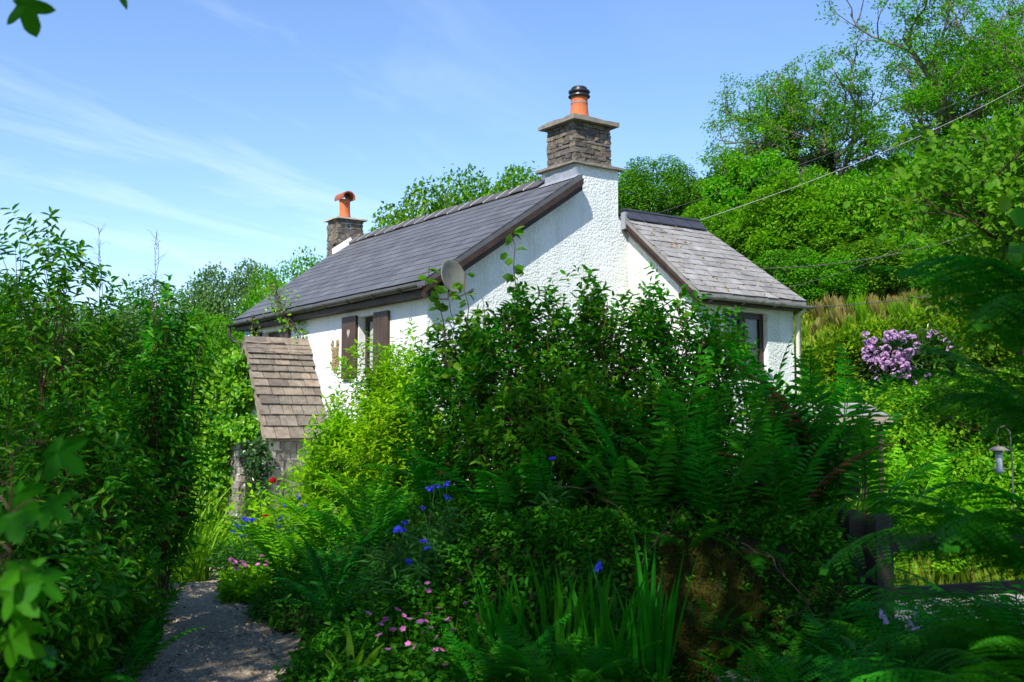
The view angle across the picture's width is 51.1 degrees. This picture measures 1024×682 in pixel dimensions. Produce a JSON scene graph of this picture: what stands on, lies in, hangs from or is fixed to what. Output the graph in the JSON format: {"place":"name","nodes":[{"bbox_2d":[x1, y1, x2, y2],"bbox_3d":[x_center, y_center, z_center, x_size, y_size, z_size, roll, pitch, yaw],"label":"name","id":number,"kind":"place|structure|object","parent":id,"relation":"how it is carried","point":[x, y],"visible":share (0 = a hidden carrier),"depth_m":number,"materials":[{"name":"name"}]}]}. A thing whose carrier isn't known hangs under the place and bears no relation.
{"place":"outdoors","nodes":[
{"label":"outdoors","id":0,"kind":"place"},
{"bbox_2d":[112,546,324,681],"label":"gravel path","id":1,"kind":"structure","parent":0,"point":[291,641],"depth_m":7.95,"materials":[{"name":"gravel"}]},
{"bbox_2d":[0,0,1023,339],"label":"sky","id":2,"kind":"structure","parent":0,"point":[226,131],"materials":[{"name":"blue"}]},
{"bbox_2d":[5,273,1023,681],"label":"ground","id":3,"kind":"structure","parent":0,"point":[781,549],"depth_m":7.10,"materials":[{"name":"plant"}]},
{"bbox_2d":[0,256,81,548],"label":"leafy shrub","id":4,"kind":"object","parent":3,"relation":"on","point":[17,352],"visible":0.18,"depth_m":9.48,"materials":[{"name":"green plant"}]},
{"bbox_2d":[0,436,87,681],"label":"maple sapling","id":5,"kind":"object","parent":3,"relation":"on","point":[26,587],"visible":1,"depth_m":2.00,"materials":[{"name":"green plant"}]},
{"bbox_2d":[0,203,140,557],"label":"leafy shrub","id":6,"kind":"object","parent":3,"relation":"on","point":[38,347],"visible":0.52,"depth_m":8.20,"materials":[{"name":"green plant"}]},
{"bbox_2d":[0,493,148,681],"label":"leafy shrub","id":7,"kind":"object","parent":3,"relation":"on","point":[80,570],"visible":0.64,"depth_m":5.80,"materials":[{"name":"green plant"}]},
{"bbox_2d":[0,377,185,646],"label":"leafy shrub","id":8,"kind":"object","parent":3,"relation":"on","point":[108,475],"visible":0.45,"depth_m":7.08,"materials":[{"name":"green plant"}]},
{"bbox_2d":[2,619,206,681],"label":"fern","id":9,"kind":"object","parent":3,"relation":"on","point":[113,676],"visible":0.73,"depth_m":6.20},
{"bbox_2d":[47,530,166,674],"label":"leafy shrub","id":10,"kind":"object","parent":3,"relation":"on","point":[120,632],"visible":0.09,"depth_m":6.87,"materials":[{"name":"green plant"}]},
{"bbox_2d":[41,270,198,595],"bbox_3d":[-3.220,0.900,8.681,1.163,2.982,1.232,0,-4,0],"label":"leafy shrub","id":11,"kind":"object","parent":3,"relation":"on","point":[124,351],"visible":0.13,"depth_m":8.73,"materials":[{"name":"green plant"}]},
{"bbox_2d":[104,274,235,637],"bbox_3d":[-2.715,0.925,8.278,0.919,2.879,1.030,4,-6,-42],"label":"leafy shrub","id":12,"kind":"object","parent":3,"relation":"on","point":[165,428],"visible":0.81,"depth_m":8.18,"materials":[{"name":"green plant"}]},
{"bbox_2d":[160,306,244,391],"bbox_3d":[-9.445,2.018,33.889,3.493,6.307,3.485,0,-4,-4],"label":"broadleaf tree","id":13,"kind":"object","parent":3,"relation":"on","point":[216,339],"visible":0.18,"depth_m":33.58,"materials":[{"name":"green plant"}]},
{"bbox_2d":[148,475,265,582],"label":"day lily","id":14,"kind":"object","parent":3,"relation":"on","point":[206,537],"visible":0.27,"depth_m":12.35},
{"bbox_2d":[171,257,284,366],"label":"broadleaf tree","id":15,"kind":"object","parent":3,"relation":"on","point":[226,292],"visible":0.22,"depth_m":49.28,"materials":[{"name":"green plant"}]},
{"bbox_2d":[202,495,318,582],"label":"cornflower clump","id":16,"kind":"object","parent":3,"relation":"on","point":[239,553],"visible":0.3,"depth_m":12.02,"materials":[{"name":"green plant"}]},
{"bbox_2d":[226,244,322,349],"bbox_3d":[-7.728,1.102,37.978,4.736,8.981,4.559,3,-5,-34],"label":"broadleaf tree","id":17,"kind":"object","parent":3,"relation":"on","point":[255,299],"visible":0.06,"depth_m":37.63,"materials":[{"name":"green plant"}]},
{"bbox_2d":[206,497,349,574],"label":"fern","id":18,"kind":"object","parent":3,"relation":"on","point":[270,536],"visible":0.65,"depth_m":10.72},
{"bbox_2d":[265,487,360,554],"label":"fern","id":19,"kind":"object","parent":3,"relation":"on","point":[306,521],"visible":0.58,"depth_m":10.34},
{"bbox_2d":[268,559,383,630],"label":"fern","id":20,"kind":"object","parent":3,"relation":"on","point":[315,600],"visible":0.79,"depth_m":7.72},
{"bbox_2d":[266,518,393,601],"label":"fern","id":21,"kind":"object","parent":3,"relation":"on","point":[318,569],"visible":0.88,"depth_m":8.54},
{"bbox_2d":[293,400,387,515],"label":"leafy shrub","id":22,"kind":"object","parent":3,"relation":"on","point":[336,423],"visible":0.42,"depth_m":11.71,"materials":[{"name":"green plant"}]},
{"bbox_2d":[292,468,423,560],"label":"fern","id":23,"kind":"object","parent":3,"relation":"on","point":[391,513],"visible":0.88,"depth_m":8.65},
{"bbox_2d":[308,469,411,526],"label":"fern","id":24,"kind":"object","parent":3,"relation":"on","point":[336,489],"visible":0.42,"depth_m":9.92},
{"bbox_2d":[320,330,429,494],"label":"leafy shrub","id":25,"kind":"object","parent":3,"relation":"on","point":[378,378],"visible":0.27,"depth_m":12.46,"materials":[{"name":"green plant"}]},
{"bbox_2d":[327,383,451,490],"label":"leafy shrub","id":26,"kind":"object","parent":3,"relation":"on","point":[391,418],"visible":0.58,"depth_m":10.96,"materials":[{"name":"green plant"}]},
{"bbox_2d":[340,641,462,681],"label":"geranium clump","id":27,"kind":"object","parent":3,"relation":"on","point":[391,676],"visible":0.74,"depth_m":6.34,"materials":[{"name":"green plant"}]},
{"bbox_2d":[351,481,470,622],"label":"cornflower clump","id":28,"kind":"object","parent":3,"relation":"on","point":[377,574],"visible":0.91,"depth_m":7.31,"materials":[{"name":"green plant"}]},
{"bbox_2d":[353,435,482,511],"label":"fern","id":29,"kind":"object","parent":3,"relation":"on","point":[417,470],"visible":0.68,"depth_m":8.85,"materials":[{"name":"green plant"}]},
{"bbox_2d":[363,175,477,234],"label":"broadleaf tree","id":30,"kind":"object","parent":3,"relation":"on","point":[401,212],"visible":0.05,"depth_m":46.78,"materials":[{"name":"green plant"}]},
{"bbox_2d":[363,579,484,677],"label":"geranium clump","id":31,"kind":"object","parent":3,"relation":"on","point":[399,655],"visible":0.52,"depth_m":6.79,"materials":[{"name":"green plant"}]},
{"bbox_2d":[391,304,519,504],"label":"leafy shrub","id":32,"kind":"object","parent":3,"relation":"on","point":[421,395],"visible":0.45,"depth_m":9.36,"materials":[{"name":"green plant"}]},
{"bbox_2d":[417,266,498,496],"bbox_3d":[-0.453,0.396,9.204,0.701,2.077,0.376,0,-4,5],"label":"hazel sapling","id":33,"kind":"object","parent":3,"relation":"on","point":[441,307],"visible":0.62,"depth_m":9.20,"materials":[{"name":"green plant"}]},
{"bbox_2d":[404,616,553,681],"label":"fern","id":34,"kind":"object","parent":3,"relation":"on","point":[468,661],"visible":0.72,"depth_m":6.26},
{"bbox_2d":[423,161,541,215],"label":"broadleaf tree","id":35,"kind":"object","parent":3,"relation":"on","point":[506,182],"visible":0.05,"depth_m":47.80,"materials":[{"name":"green plant"}]},
{"bbox_2d":[0,483,979,681],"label":"ground cover","id":36,"kind":"object","parent":3,"relation":"on","point":[414,502],"visible":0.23,"depth_m":7.69,"materials":[{"name":"green plant"}]},
{"bbox_2d":[411,450,579,517],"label":"fern","id":37,"kind":"object","parent":3,"relation":"on","point":[506,492],"visible":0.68,"depth_m":7.85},
{"bbox_2d":[438,614,578,681],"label":"fern","id":38,"kind":"object","parent":3,"relation":"on","point":[505,663],"visible":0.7,"depth_m":6.16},
{"bbox_2d":[226,85,814,536],"label":"cottage","id":39,"kind":"structure","parent":3,"relation":"on","point":[356,283],"depth_m":19.32,"materials":[{"name":"paint"}]},
{"bbox_2d":[190,347,247,529],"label":"ivy","id":40,"kind":"object","parent":39,"relation":"attached to","point":[215,399],"visible":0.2,"depth_m":20.34,"materials":[{"name":"green plant"}]},
{"bbox_2d":[203,349,261,447],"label":"ivy","id":41,"kind":"object","parent":39,"relation":"attached to","point":[242,426],"visible":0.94,"depth_m":19.58,"materials":[{"name":"green plant"}]},
{"bbox_2d":[234,433,279,526],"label":"ivy","id":42,"kind":"object","parent":39,"relation":"attached to","point":[256,462],"visible":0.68,"depth_m":18.75,"materials":[{"name":"green plant"}]},
{"bbox_2d":[441,274,615,493],"bbox_3d":[0.175,0.453,9.196,1.563,2.126,1.701,0,-4,0],"label":"leafy shrub","id":43,"kind":"object","parent":3,"relation":"on","point":[495,330],"visible":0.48,"depth_m":8.98,"materials":[{"name":"green plant"}]},
{"bbox_2d":[458,559,602,666],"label":"iris clump","id":44,"kind":"object","parent":3,"relation":"on","point":[491,619],"visible":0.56,"depth_m":6.65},
{"bbox_2d":[459,610,607,681],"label":"fern","id":45,"kind":"object","parent":3,"relation":"on","point":[496,644],"visible":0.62,"depth_m":6.22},
{"bbox_2d":[488,444,627,514],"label":"fern","id":46,"kind":"object","parent":3,"relation":"on","point":[574,492],"visible":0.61,"depth_m":7.72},
{"bbox_2d":[442,352,683,512],"bbox_3d":[0.412,0.765,8.327,1.962,1.368,1.621,0,-4,0],"label":"leafy shrub","id":47,"kind":"object","parent":3,"relation":"on","point":[556,413],"visible":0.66,"depth_m":8.13,"materials":[{"name":"green plant"}]},
{"bbox_2d":[499,633,635,681],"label":"fern","id":48,"kind":"object","parent":3,"relation":"on","point":[542,672],"visible":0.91,"depth_m":5.95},
{"bbox_2d":[272,502,869,681],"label":"bank cover","id":49,"kind":"object","parent":3,"relation":"on","point":[306,663],"visible":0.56,"depth_m":7.06,"materials":[{"name":"green plant"}]},
{"bbox_2d":[493,545,651,673],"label":"iris clump","id":50,"kind":"object","parent":3,"relation":"on","point":[558,614],"visible":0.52,"depth_m":6.54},
{"bbox_2d":[493,264,684,508],"bbox_3d":[0.680,0.438,9.486,1.736,2.256,1.798,0,-4,0],"label":"leafy shrub","id":51,"kind":"object","parent":3,"relation":"on","point":[595,309],"visible":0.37,"depth_m":9.22,"materials":[{"name":"green plant"}]},
{"bbox_2d":[546,628,663,681],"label":"fern","id":52,"kind":"object","parent":3,"relation":"on","point":[595,676],"visible":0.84,"depth_m":5.94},
{"bbox_2d":[560,562,660,681],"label":"iris clump","id":53,"kind":"object","parent":3,"relation":"on","point":[611,633],"visible":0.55,"depth_m":6.34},
{"bbox_2d":[534,391,746,515],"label":"fern","id":54,"kind":"object","parent":3,"relation":"on","point":[617,465],"visible":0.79,"depth_m":7.51,"materials":[{"name":"plant"}]},
{"bbox_2d":[571,371,731,505],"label":"leafy shrub","id":55,"kind":"object","parent":3,"relation":"on","point":[648,404],"visible":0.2,"depth_m":8.36,"materials":[{"name":"green plant"}]},
{"bbox_2d":[612,532,697,681],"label":"iris clump","id":56,"kind":"object","parent":3,"relation":"on","point":[650,618],"visible":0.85,"depth_m":6.27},
{"bbox_2d":[618,154,704,215],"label":"broadleaf tree","id":57,"kind":"object","parent":3,"relation":"on","point":[646,193],"visible":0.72,"depth_m":44.58,"materials":[{"name":"green plant"}]},
{"bbox_2d":[576,262,756,495],"bbox_3d":[1.342,0.422,9.559,1.820,2.277,1.511,0,-4,0],"label":"leafy shrub","id":58,"kind":"object","parent":3,"relation":"on","point":[670,358],"visible":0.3,"depth_m":9.38,"materials":[{"name":"green plant"}]},
{"bbox_2d":[602,345,744,512],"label":"fern","id":59,"kind":"object","parent":3,"relation":"on","point":[676,417],"visible":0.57,"depth_m":7.97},
{"bbox_2d":[620,538,771,681],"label":"mossy bank","id":60,"kind":"structure","parent":3,"relation":"on","point":[759,587],"depth_m":6.98,"materials":[{"name":"plant"}]},
{"bbox_2d":[628,533,783,681],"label":"moss","id":61,"kind":"object","parent":60,"relation":"on","point":[709,556],"visible":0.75,"depth_m":6.98,"materials":[{"name":"plant"}]},
{"bbox_2d":[596,388,807,527],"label":"fern","id":62,"kind":"object","parent":3,"relation":"on","point":[747,470],"visible":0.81,"depth_m":7.39,"materials":[{"name":"green plant"}]},
{"bbox_2d":[676,197,746,249],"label":"broadleaf tree","id":63,"kind":"object","parent":3,"relation":"on","point":[710,224],"visible":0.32,"depth_m":40.68,"materials":[{"name":"green plant"}]},
{"bbox_2d":[657,305,793,493],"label":"leafy shrub","id":64,"kind":"object","parent":3,"relation":"on","point":[737,327],"visible":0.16,"depth_m":9.66,"materials":[{"name":"green plant"}]},
{"bbox_2d":[661,384,814,516],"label":"fern","id":65,"kind":"object","parent":3,"relation":"on","point":[754,495],"visible":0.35,"depth_m":7.80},
{"bbox_2d":[696,138,793,215],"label":"ash tree","id":66,"kind":"object","parent":3,"relation":"on","point":[714,158],"visible":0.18,"depth_m":44.36,"materials":[{"name":"green plant"}]},
{"bbox_2d":[708,618,855,681],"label":"fern","id":67,"kind":"object","parent":3,"relation":"on","point":[757,658],"visible":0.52,"depth_m":6.45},
{"bbox_2d":[700,48,880,179],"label":"ash tree","id":68,"kind":"object","parent":3,"relation":"on","point":[760,146],"visible":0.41,"depth_m":47.76,"materials":[{"name":"green plant"}]},
{"bbox_2d":[705,408,901,518],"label":"fern","id":69,"kind":"object","parent":3,"relation":"on","point":[766,481],"visible":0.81,"depth_m":7.44,"materials":[{"name":"green plant"}]},
{"bbox_2d":[717,336,900,506],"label":"fern","id":70,"kind":"object","parent":3,"relation":"on","point":[749,388],"visible":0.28,"depth_m":8.26,"materials":[{"name":"green plant"}]},
{"bbox_2d":[723,344,910,514],"bbox_3d":[2.436,0.694,8.251,1.740,1.408,1.124,3,-5,-30],"label":"fern","id":71,"kind":"object","parent":3,"relation":"on","point":[831,402],"visible":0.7,"depth_m":8.18,"materials":[{"name":"green plant"}]},
{"bbox_2d":[736,16,924,181],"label":"ash tree","id":72,"kind":"object","parent":3,"relation":"on","point":[831,162],"visible":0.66,"depth_m":46.23,"materials":[{"name":"green plant"}]},
{"bbox_2d":[722,398,980,524],"bbox_3d":[2.426,1.061,8.250,2.278,1.275,1.255,-3,-5,30],"label":"fern","id":73,"kind":"object","parent":3,"relation":"on","point":[879,464],"visible":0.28,"depth_m":8.17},
{"bbox_2d":[837,509,868,629],"bbox_3d":[2.394,1.601,7.496,0.158,0.849,0.161,1,-5,-14],"label":"gate post","id":74,"kind":"object","parent":3,"relation":"on","point":[856,526],"visible":0.35,"depth_m":7.44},
{"bbox_2d":[866,514,1023,645],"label":"timber gate","id":75,"kind":"structure","parent":74,"relation":"attached to","point":[872,527],"depth_m":7.40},
{"bbox_2d":[807,167,924,255],"bbox_3d":[12.006,-3.839,36.853,4.288,4.291,3.111,-3,-5,31],"label":"ash tree","id":76,"kind":"object","parent":3,"relation":"on","point":[866,195],"visible":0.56,"depth_m":36.23,"materials":[{"name":"green plant"}]},
{"bbox_2d":[763,654,1018,681],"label":"fern","id":77,"kind":"object","parent":3,"relation":"on","point":[854,668],"visible":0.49,"depth_m":4.16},
{"bbox_2d":[776,598,1019,667],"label":"fern","id":78,"kind":"object","parent":3,"relation":"on","point":[877,620],"visible":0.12,"depth_m":6.42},
{"bbox_2d":[789,481,1023,582],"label":"fern","id":79,"kind":"object","parent":3,"relation":"on","point":[968,528],"visible":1,"depth_m":3.73,"materials":[{"name":"plant"}]},
{"bbox_2d":[794,305,1023,397],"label":"hedge","id":80,"kind":"object","parent":3,"relation":"on","point":[850,341],"visible":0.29,"depth_m":22.20,"materials":[{"name":"green plant"}]},
{"bbox_2d":[846,376,979,422],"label":"bramble bush","id":81,"kind":"object","parent":3,"relation":"on","point":[913,401],"visible":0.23,"depth_m":18.52,"materials":[{"name":"green plant"}]},
{"bbox_2d":[866,406,962,466],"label":"bramble bush","id":82,"kind":"object","parent":3,"relation":"on","point":[910,441],"visible":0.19,"depth_m":15.90,"materials":[{"name":"green plant"}]},
{"bbox_2d":[854,318,978,390],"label":"rhododendron","id":83,"kind":"object","parent":3,"relation":"on","point":[881,362],"visible":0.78,"depth_m":21.31,"materials":[{"name":"purple plant"}]},
{"bbox_2d":[815,0,1023,195],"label":"ash tree","id":84,"kind":"object","parent":3,"relation":"on","point":[948,78],"visible":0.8,"depth_m":39.77,"materials":[{"name":"green plant"}]},
{"bbox_2d":[819,575,1023,681],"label":"fern","id":85,"kind":"object","parent":3,"relation":"on","point":[1005,598],"visible":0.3,"depth_m":5.70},
{"bbox_2d":[837,494,1023,593],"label":"verge grass","id":86,"kind":"structure","parent":3,"relation":"on","point":[934,577],"depth_m":12.08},
{"bbox_2d":[840,253,1023,363],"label":"fern","id":87,"kind":"object","parent":3,"relation":"on","point":[1010,310],"visible":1,"depth_m":3.58,"materials":[{"name":"plant"}]},
{"bbox_2d":[842,591,1023,673],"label":"fern","id":88,"kind":"object","parent":3,"relation":"on","point":[952,629],"visible":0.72,"depth_m":4.46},
{"bbox_2d":[843,98,1023,369],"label":"alder tree","id":89,"kind":"object","parent":3,"relation":"on","point":[965,176],"visible":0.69,"depth_m":14.53,"materials":[{"name":"green plant"}]},
{"bbox_2d":[849,588,1023,671],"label":"fern","id":90,"kind":"object","parent":3,"relation":"on","point":[956,615],"visible":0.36,"depth_m":4.92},
{"bbox_2d":[851,636,1023,681],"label":"fern","id":91,"kind":"object","parent":3,"relation":"on","point":[937,676],"visible":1,"depth_m":3.39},
{"bbox_2d":[870,402,1006,481],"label":"bramble bush","id":92,"kind":"object","parent":3,"relation":"on","point":[911,412],"visible":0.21,"depth_m":16.27,"materials":[{"name":"green plant"}]},
{"bbox_2d":[856,292,1023,449],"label":"fern","id":93,"kind":"object","parent":3,"relation":"on","point":[1014,405],"visible":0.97,"depth_m":4.28,"materials":[{"name":"plant"}]},
{"bbox_2d":[896,443,1023,511],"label":"bramble bush","id":94,"kind":"object","parent":3,"relation":"on","point":[957,464],"visible":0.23,"depth_m":14.13,"materials":[{"name":"green plant"}]},
{"bbox_2d":[916,0,1023,146],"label":"ash tree","id":95,"kind":"object","parent":3,"relation":"on","point":[943,19],"visible":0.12,"depth_m":43.13,"materials":[{"name":"green plant"}]},
{"bbox_2d":[932,445,1023,516],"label":"bramble bush","id":96,"kind":"object","parent":3,"relation":"on","point":[1005,480],"visible":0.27,"depth_m":14.06,"materials":[{"name":"green plant"}]},
{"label":"overhanging tree","id":97,"kind":"object","parent":3,"relation":"on","visible":0},
{"bbox_2d":[992,193,1023,352],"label":"hazel branch","id":98,"kind":"object","parent":97,"relation":"attached to","point":[1015,250],"visible":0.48,"depth_m":4.22,"materials":[{"name":"green plant"}]},
{"bbox_2d":[793,312,1023,370],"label":"meadow","id":99,"kind":"structure","parent":0,"point":[990,362],"depth_m":30.43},
{"bbox_2d":[699,146,803,225],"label":"broadleaf tree","id":100,"kind":"object","parent":99,"relation":"on","point":[711,186],"visible":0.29,"depth_m":43.42,"materials":[{"name":"green plant"}]},
{"bbox_2d":[727,177,839,263],"bbox_3d":[9.818,-3.859,38.383,4.441,3.800,3.903,-3,-5,35],"label":"broadleaf tree","id":101,"kind":"object","parent":99,"relation":"on","point":[755,208],"visible":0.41,"depth_m":37.38,"materials":[{"name":"green plant"}]},
{"bbox_2d":[752,244,827,305],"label":"broadleaf tree","id":102,"kind":"object","parent":99,"relation":"on","point":[803,252],"visible":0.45,"depth_m":32.09,"materials":[{"name":"green plant"}]},
{"bbox_2d":[744,166,847,260],"bbox_3d":[9.961,-3.967,37.381,3.807,4.298,3.300,-2,-5,27],"label":"ash tree","id":103,"kind":"object","parent":99,"relation":"on","point":[821,215],"visible":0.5,"depth_m":36.78,"materials":[{"name":"green plant"}]},
{"bbox_2d":[783,250,873,305],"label":"broadleaf tree","id":104,"kind":"object","parent":99,"relation":"on","point":[848,285],"visible":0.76,"depth_m":31.61,"materials":[{"name":"green plant"}]},
{"bbox_2d":[777,220,879,271],"bbox_3d":[11.107,-2.963,37.278,3.994,2.329,4.165,0,-4,4],"label":"broadleaf tree","id":105,"kind":"object","parent":99,"relation":"on","point":[834,240],"visible":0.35,"depth_m":35.93,"materials":[{"name":"green plant"}]},
{"bbox_2d":[824,235,912,295],"bbox_3d":[10.826,-2.024,32.777,2.952,2.280,2.898,-3,-5,31],"label":"broadleaf tree","id":106,"kind":"object","parent":99,"relation":"on","point":[862,249],"visible":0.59,"depth_m":31.87,"materials":[{"name":"green plant"}]},
{"bbox_2d":[801,286,985,341],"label":"dark rushes","id":107,"kind":"object","parent":99,"relation":"on","point":[861,310],"visible":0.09,"depth_m":29.51,"materials":[{"name":"green plant"}]},
{"bbox_2d":[807,285,983,351],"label":"grass tussocks","id":108,"kind":"object","parent":99,"relation":"on","point":[837,316],"depth_m":30.41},
{"bbox_2d":[870,230,952,292],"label":"broadleaf tree","id":109,"kind":"object","parent":99,"relation":"on","point":[939,249],"visible":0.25,"depth_m":32.51,"materials":[{"name":"green plant"}]},
{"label":"overhanging tree","id":110,"kind":"object","parent":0,"visible":0},
{"bbox_2d":[7,0,127,37],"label":"maple branch","id":111,"kind":"object","parent":110,"relation":"attached to","point":[26,12],"visible":1,"depth_m":2.66,"materials":[{"name":"green plant"}]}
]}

